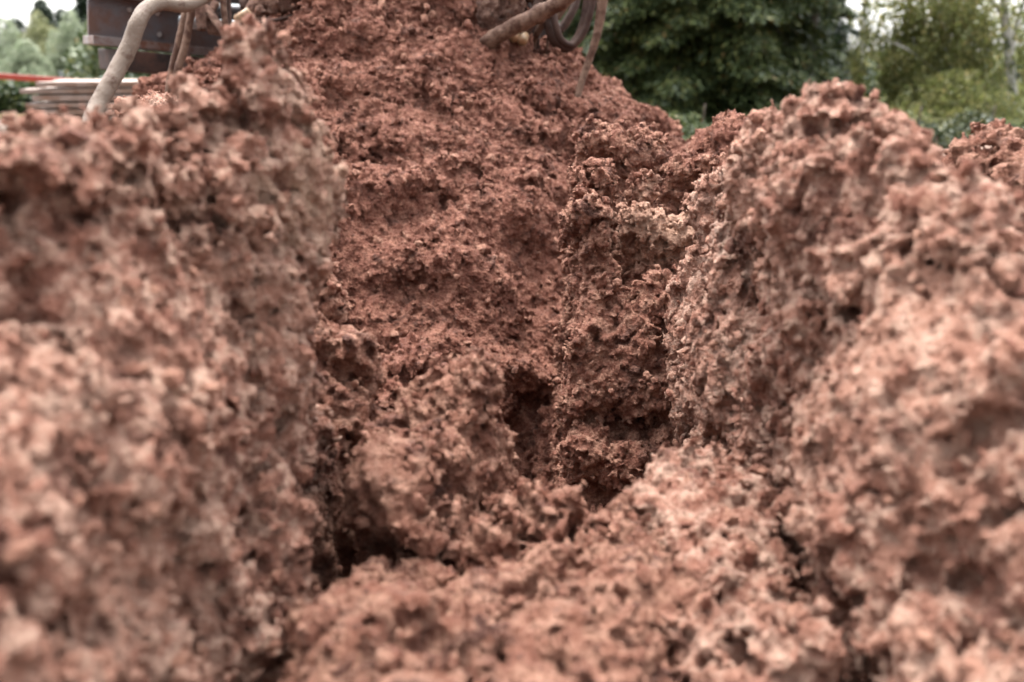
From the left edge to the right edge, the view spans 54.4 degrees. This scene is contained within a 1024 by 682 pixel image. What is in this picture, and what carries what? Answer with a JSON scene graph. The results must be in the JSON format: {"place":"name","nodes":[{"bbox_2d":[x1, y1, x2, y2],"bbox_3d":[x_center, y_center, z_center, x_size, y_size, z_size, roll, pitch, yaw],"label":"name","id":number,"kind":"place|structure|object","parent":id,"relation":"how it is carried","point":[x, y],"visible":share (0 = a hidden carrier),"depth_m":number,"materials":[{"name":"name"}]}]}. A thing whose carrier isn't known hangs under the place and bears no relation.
{"place":"outdoors","nodes":[
{"label":"outdoors","id":0,"kind":"place"},
{"bbox_2d":[0,51,1023,127],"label":"grass field","id":1,"kind":"structure","parent":0,"point":[1014,121],"depth_m":12.39,"materials":[{"name":"green plant"}]},
{"bbox_2d":[0,17,26,48],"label":"pine tree","id":2,"kind":"object","parent":1,"relation":"on","point":[19,23],"visible":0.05,"depth_m":44.63,"materials":[{"name":"green plant"}]},
{"bbox_2d":[0,15,33,72],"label":"willow bush","id":3,"kind":"object","parent":1,"relation":"on","point":[9,38],"visible":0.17,"depth_m":28.55,"materials":[{"name":"green plant"}]},
{"bbox_2d":[0,37,56,76],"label":"willow bush","id":4,"kind":"object","parent":1,"relation":"on","point":[22,61],"visible":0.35,"depth_m":26.69,"materials":[{"name":"green plant"}]},
{"bbox_2d":[18,9,60,60],"bbox_3d":[-14.265,-8.440,29.719,2.010,2.808,1.835,0,16,0],"label":"willow bush","id":5,"kind":"object","parent":1,"relation":"on","point":[40,38],"visible":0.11,"depth_m":29.41,"materials":[{"name":"green plant"}]},
{"bbox_2d":[25,0,63,39],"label":"pine tree","id":6,"kind":"object","parent":1,"relation":"on","point":[42,7],"visible":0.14,"depth_m":43.50,"materials":[{"name":"green plant"}]},
{"bbox_2d":[53,8,70,27],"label":"pine tree","id":7,"kind":"object","parent":1,"relation":"on","point":[59,12],"visible":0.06,"depth_m":45.42,"materials":[{"name":"green plant"}]},
{"bbox_2d":[44,9,97,76],"bbox_3d":[-12.860,-8.140,28.768,2.009,2.829,1.793,0,16,0],"label":"willow bush","id":8,"kind":"object","parent":1,"relation":"on","point":[58,64],"visible":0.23,"depth_m":28.41,"materials":[{"name":"green plant"}]},
{"bbox_2d":[0,74,146,113],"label":"shrub","id":9,"kind":"object","parent":1,"relation":"on","point":[12,99],"visible":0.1,"depth_m":13.28,"materials":[{"name":"green plant"}]},
{"bbox_2d":[64,0,111,48],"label":"pine tree","id":10,"kind":"object","parent":1,"relation":"on","point":[80,8],"visible":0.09,"depth_m":41.30,"materials":[{"name":"green plant"}]},
{"bbox_2d":[73,55,104,78],"bbox_3d":[-11.809,-7.163,28.009,2.029,1.983,1.822,0,16,0],"label":"willow bush","id":11,"kind":"object","parent":1,"relation":"on","point":[87,68],"visible":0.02,"depth_m":27.70,"materials":[{"name":"green plant"}]},
{"bbox_2d":[61,19,568,78],"bbox_3d":[-2.490,-4.465,16.414,8.913,2.111,3.690,0,16,0],"label":"shrub","id":12,"kind":"object","parent":1,"relation":"on","point":[92,54],"depth_m":15.06,"materials":[{"name":"green plant"}]},
{"bbox_2d":[558,0,855,122],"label":"conifer tree","id":13,"kind":"object","parent":1,"relation":"on","point":[716,57],"visible":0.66,"depth_m":11.73,"materials":[{"name":"green plant"}]},
{"bbox_2d":[751,3,869,102],"bbox_3d":[3.957,-8.107,15.324,3.621,10.140,3.874,0,16,0],"label":"conifer tree","id":14,"kind":"object","parent":1,"relation":"on","point":[839,31],"visible":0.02,"depth_m":15.44,"materials":[{"name":"green plant"}]},
{"bbox_2d":[786,0,865,83],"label":"leafy tree","id":15,"kind":"object","parent":1,"relation":"on","point":[814,18],"visible":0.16,"depth_m":14.24,"materials":[{"name":"green plant"}]},
{"bbox_2d":[839,45,1023,97],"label":"shrub","id":16,"kind":"object","parent":1,"relation":"on","point":[870,79],"visible":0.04,"depth_m":18.15,"materials":[{"name":"green plant"}]},
{"bbox_2d":[842,0,1023,121],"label":"birch tree","id":17,"kind":"object","parent":1,"relation":"on","point":[950,94],"visible":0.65,"depth_m":13.57,"materials":[{"name":"green plant"}]},
{"bbox_2d":[844,0,1023,69],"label":"birch tree","id":18,"kind":"object","parent":1,"relation":"on","point":[862,18],"visible":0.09,"depth_m":19.09,"materials":[{"name":"plant"}]},
{"bbox_2d":[931,0,1023,110],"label":"birch tree","id":19,"kind":"object","parent":1,"relation":"on","point":[1010,38],"visible":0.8,"depth_m":13.35,"materials":[{"name":"green plant"}]},
{"bbox_2d":[0,0,1023,50],"label":"sky","id":20,"kind":"structure","parent":0,"point":[20,9],"materials":[{"name":"white"}]},
{"bbox_2d":[936,137,991,155],"bbox_3d":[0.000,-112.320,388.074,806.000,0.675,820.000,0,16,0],"label":"ground","id":21,"kind":"structure","parent":0,"point":[986,146],"depth_m":9.15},
{"bbox_2d":[0,120,7,132],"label":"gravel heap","id":22,"kind":"object","parent":21,"relation":"on","point":[3,128],"visible":0.02,"depth_m":7.74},
{"bbox_2d":[0,71,72,81],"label":"barrier","id":23,"kind":"object","parent":21,"relation":"on","point":[3,76],"visible":0.14,"depth_m":8.64,"materials":[{"name":"red plastic"}]},
{"bbox_2d":[19,79,138,120],"bbox_3d":[-2.380,-1.564,6.586,1.462,0.316,0.740,-3,16,-9],"label":"plank stack","id":24,"kind":"object","parent":21,"relation":"on","point":[55,95],"visible":0.3,"depth_m":6.19,"materials":[{"name":"brown wood"}]},
{"bbox_2d":[0,15,348,681],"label":"clay clod","id":25,"kind":"object","parent":21,"relation":"on","point":[44,590],"visible":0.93,"depth_m":0.91,"materials":[{"name":"brown soil"}]},
{"bbox_2d":[83,0,546,73],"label":"drilling rig","id":26,"kind":"object","parent":21,"relation":"on","point":[107,21],"visible":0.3,"depth_m":4.08,"materials":[{"name":"paint"}]},
{"bbox_2d":[82,0,211,121],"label":"hose","id":27,"kind":"object","parent":26,"relation":"attached to","point":[118,66],"visible":0.82,"depth_m":2.93,"materials":[{"name":"beige rubber"}]},
{"bbox_2d":[165,12,186,92],"bbox_3d":[-1.081,-1.052,3.261,0.044,0.511,0.186,9,19,29],"label":"hose","id":28,"kind":"object","parent":26,"relation":"hanging from","point":[178,40],"visible":0.57,"depth_m":3.25,"materials":[{"name":"brown rubber"}]},
{"bbox_2d":[173,10,194,75],"bbox_3d":[-1.054,-1.044,3.238,0.040,0.506,0.176,10,19,31],"label":"hose","id":29,"kind":"object","parent":26,"relation":"hanging from","point":[184,48],"visible":0.57,"depth_m":3.23,"materials":[{"name":"brown rubber"}]},
{"bbox_2d":[220,0,228,37],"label":"hose","id":30,"kind":"object","parent":26,"relation":"hanging from","point":[223,6],"visible":0.3,"depth_m":3.21,"materials":[{"name":"brown rubber"}]},
{"bbox_2d":[227,0,231,24],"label":"hose","id":31,"kind":"object","parent":26,"relation":"hanging from","point":[229,12],"visible":0.22,"depth_m":3.23,"materials":[{"name":"black rubber"}]},
{"bbox_2d":[509,33,519,42],"bbox_3d":[0.008,-1.065,3.467,0.036,0.052,0.078,3,17,10],"label":"hose end cap","id":32,"kind":"object","parent":26,"relation":"attached to","point":[514,39],"visible":0.52,"depth_m":3.44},
{"bbox_2d":[517,32,528,45],"bbox_3d":[0.040,-1.055,3.470,0.036,0.052,0.078,3,17,10],"label":"hose end cap","id":33,"kind":"object","parent":26,"relation":"attached to","point":[523,37],"visible":0.96,"depth_m":3.44,"materials":[{"name":"beige plastic"}]},
{"bbox_2d":[479,0,575,48],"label":"hose","id":34,"kind":"object","parent":26,"relation":"attached to","point":[537,14],"visible":0.78,"depth_m":3.30,"materials":[{"name":"brown rubber"}]},
{"bbox_2d":[520,0,543,35],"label":"hose","id":35,"kind":"object","parent":26,"relation":"on","point":[530,30],"visible":0.2,"depth_m":3.47,"materials":[{"name":"black rubber"}]},
{"bbox_2d":[532,0,567,20],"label":"hose","id":36,"kind":"object","parent":26,"relation":"hanging from","point":[560,15],"visible":0.16,"depth_m":3.62,"materials":[{"name":"brown rubber"}]},
{"bbox_2d":[543,0,589,52],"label":"hose","id":37,"kind":"object","parent":26,"relation":"hanging from","point":[548,28],"visible":0.49,"depth_m":3.55,"materials":[{"name":"black rubber"}]},
{"bbox_2d":[546,38,548,54],"bbox_3d":[0.127,-1.054,3.602,0.014,0.178,0.022,-15,22,-41],"label":"hose","id":38,"kind":"object","parent":37,"relation":"hanging from","point":[547,42],"visible":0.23,"depth_m":3.59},
{"bbox_2d":[559,0,579,31],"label":"hose","id":39,"kind":"object","parent":26,"relation":"hanging from","point":[565,22],"visible":0.41,"depth_m":3.69,"materials":[{"name":"black rubber"}]},
{"bbox_2d":[550,0,596,48],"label":"hose","id":40,"kind":"object","parent":26,"relation":"hanging from","point":[574,43],"visible":0.88,"depth_m":3.50,"materials":[{"name":"black rubber"}]},
{"bbox_2d":[288,261,393,659],"bbox_3d":[-0.274,0.276,1.442,0.208,0.769,0.655,0,16,0],"label":"clay clod","id":41,"kind":"object","parent":21,"relation":"on","point":[342,354],"visible":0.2,"depth_m":1.42,"materials":[{"name":"brown soil"}]},
{"bbox_2d":[111,0,689,543],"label":"spoil mound","id":42,"kind":"object","parent":21,"relation":"on","point":[511,220],"visible":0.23,"depth_m":2.99,"materials":[{"name":"red soil"}]},
{"bbox_2d":[259,14,291,23],"bbox_3d":[-0.846,-0.998,3.380,0.236,0.216,0.035,-15,22,-41],"label":"hose","id":43,"kind":"object","parent":42,"relation":"on","point":[282,18],"visible":0.2,"depth_m":3.38,"materials":[{"name":"black rubber"}]},
{"bbox_2d":[373,331,442,410],"bbox_3d":[-0.249,0.283,1.718,0.232,0.601,0.323,-12,20,-35],"label":"clay clod","id":44,"kind":"object","parent":42,"relation":"on","point":[401,369],"visible":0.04,"depth_m":1.61,"materials":[{"name":"brown soil"}]},
{"bbox_2d":[0,0,1023,681],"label":"soil crumbs","id":45,"kind":"object","parent":42,"relation":"on","point":[388,658],"visible":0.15,"depth_m":1.06,"materials":[{"name":"soil"}]},
{"bbox_2d":[536,36,539,53],"bbox_3d":[0.093,-1.083,3.643,0.016,0.106,0.013,0,16,0],"label":"hose","id":46,"kind":"object","parent":42,"relation":"on","point":[538,43],"visible":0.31,"depth_m":3.64,"materials":[{"name":"black rubber"}]},
{"bbox_2d":[533,18,549,48],"bbox_3d":[0.119,-1.189,3.540,0.160,0.379,0.065,8,18,24],"label":"hose","id":47,"kind":"object","parent":42,"relation":"on","point":[538,30],"visible":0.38,"depth_m":3.56,"materials":[{"name":"brown rubber"}]},
{"bbox_2d":[574,0,607,97],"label":"hose","id":48,"kind":"object","parent":42,"relation":"on","point":[601,8],"visible":0.95,"depth_m":3.40,"materials":[{"name":"brown rubber"}]},
{"bbox_2d":[547,117,725,513],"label":"clay slab","id":49,"kind":"structure","parent":42,"relation":"on","point":[646,238],"depth_m":2.09,"materials":[{"name":"brown soil"}]},
{"bbox_2d":[940,118,1023,200],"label":"clay clod","id":50,"kind":"object","parent":42,"relation":"on","point":[1009,166],"visible":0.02,"depth_m":1.49,"materials":[{"name":"brown soil"}]},
{"bbox_2d":[264,476,720,681],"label":"clay clod","id":51,"kind":"object","parent":21,"relation":"on","point":[374,612],"visible":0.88,"depth_m":0.94,"materials":[{"name":"brown soil"}]},
{"bbox_2d":[340,345,520,566],"bbox_3d":[-0.107,0.346,1.383,0.250,0.668,0.412,0,16,0],"label":"clay clod","id":52,"kind":"object","parent":51,"relation":"on","point":[393,528],"visible":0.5,"depth_m":1.27,"materials":[{"name":"brown soil"}]},
{"bbox_2d":[666,113,689,139],"bbox_3d":[1.241,-2.006,9.683,1.010,0.586,1.339,0,16,0],"label":"bush","id":53,"kind":"object","parent":21,"relation":"on","point":[683,124],"depth_m":9.60,"materials":[{"name":"green plant"}]},
{"bbox_2d":[670,104,711,140],"bbox_3d":[1.930,-2.075,9.962,1.038,0.611,1.289,0,16,0],"label":"bush","id":54,"kind":"object","parent":21,"relation":"on","point":[692,121],"visible":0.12,"depth_m":9.94,"materials":[{"name":"green plant"}]},
{"bbox_2d":[678,109,746,157],"bbox_3d":[0.629,-0.214,2.884,0.442,0.897,0.404,0,16,0],"label":"clay clod","id":55,"kind":"object","parent":21,"relation":"on","point":[717,141],"visible":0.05,"depth_m":2.68,"materials":[{"name":"brown soil"}]},
{"bbox_2d":[622,441,847,681],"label":"clay clod","id":56,"kind":"object","parent":21,"relation":"on","point":[714,642],"visible":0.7,"depth_m":1.05,"materials":[{"name":"brown soil"}]},
{"bbox_2d":[662,78,1023,681],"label":"clay clod","id":57,"kind":"object","parent":21,"relation":"on","point":[934,539],"visible":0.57,"depth_m":0.98,"materials":[{"name":"brown soil"}]},
{"bbox_2d":[909,106,973,148],"bbox_3d":[3.970,-1.978,9.570,1.037,0.576,1.295,0,16,0],"label":"bush","id":58,"kind":"object","parent":21,"relation":"on","point":[945,133],"visible":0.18,"depth_m":9.29,"materials":[{"name":"green plant"}]},
{"bbox_2d":[946,104,1020,130],"bbox_3d":[4.893,-2.038,9.950,1.009,0.673,1.304,2,16,8],"label":"bush","id":59,"kind":"object","parent":21,"relation":"on","point":[975,116],"visible":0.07,"depth_m":10.12,"materials":[{"name":"green plant"}]}
]}

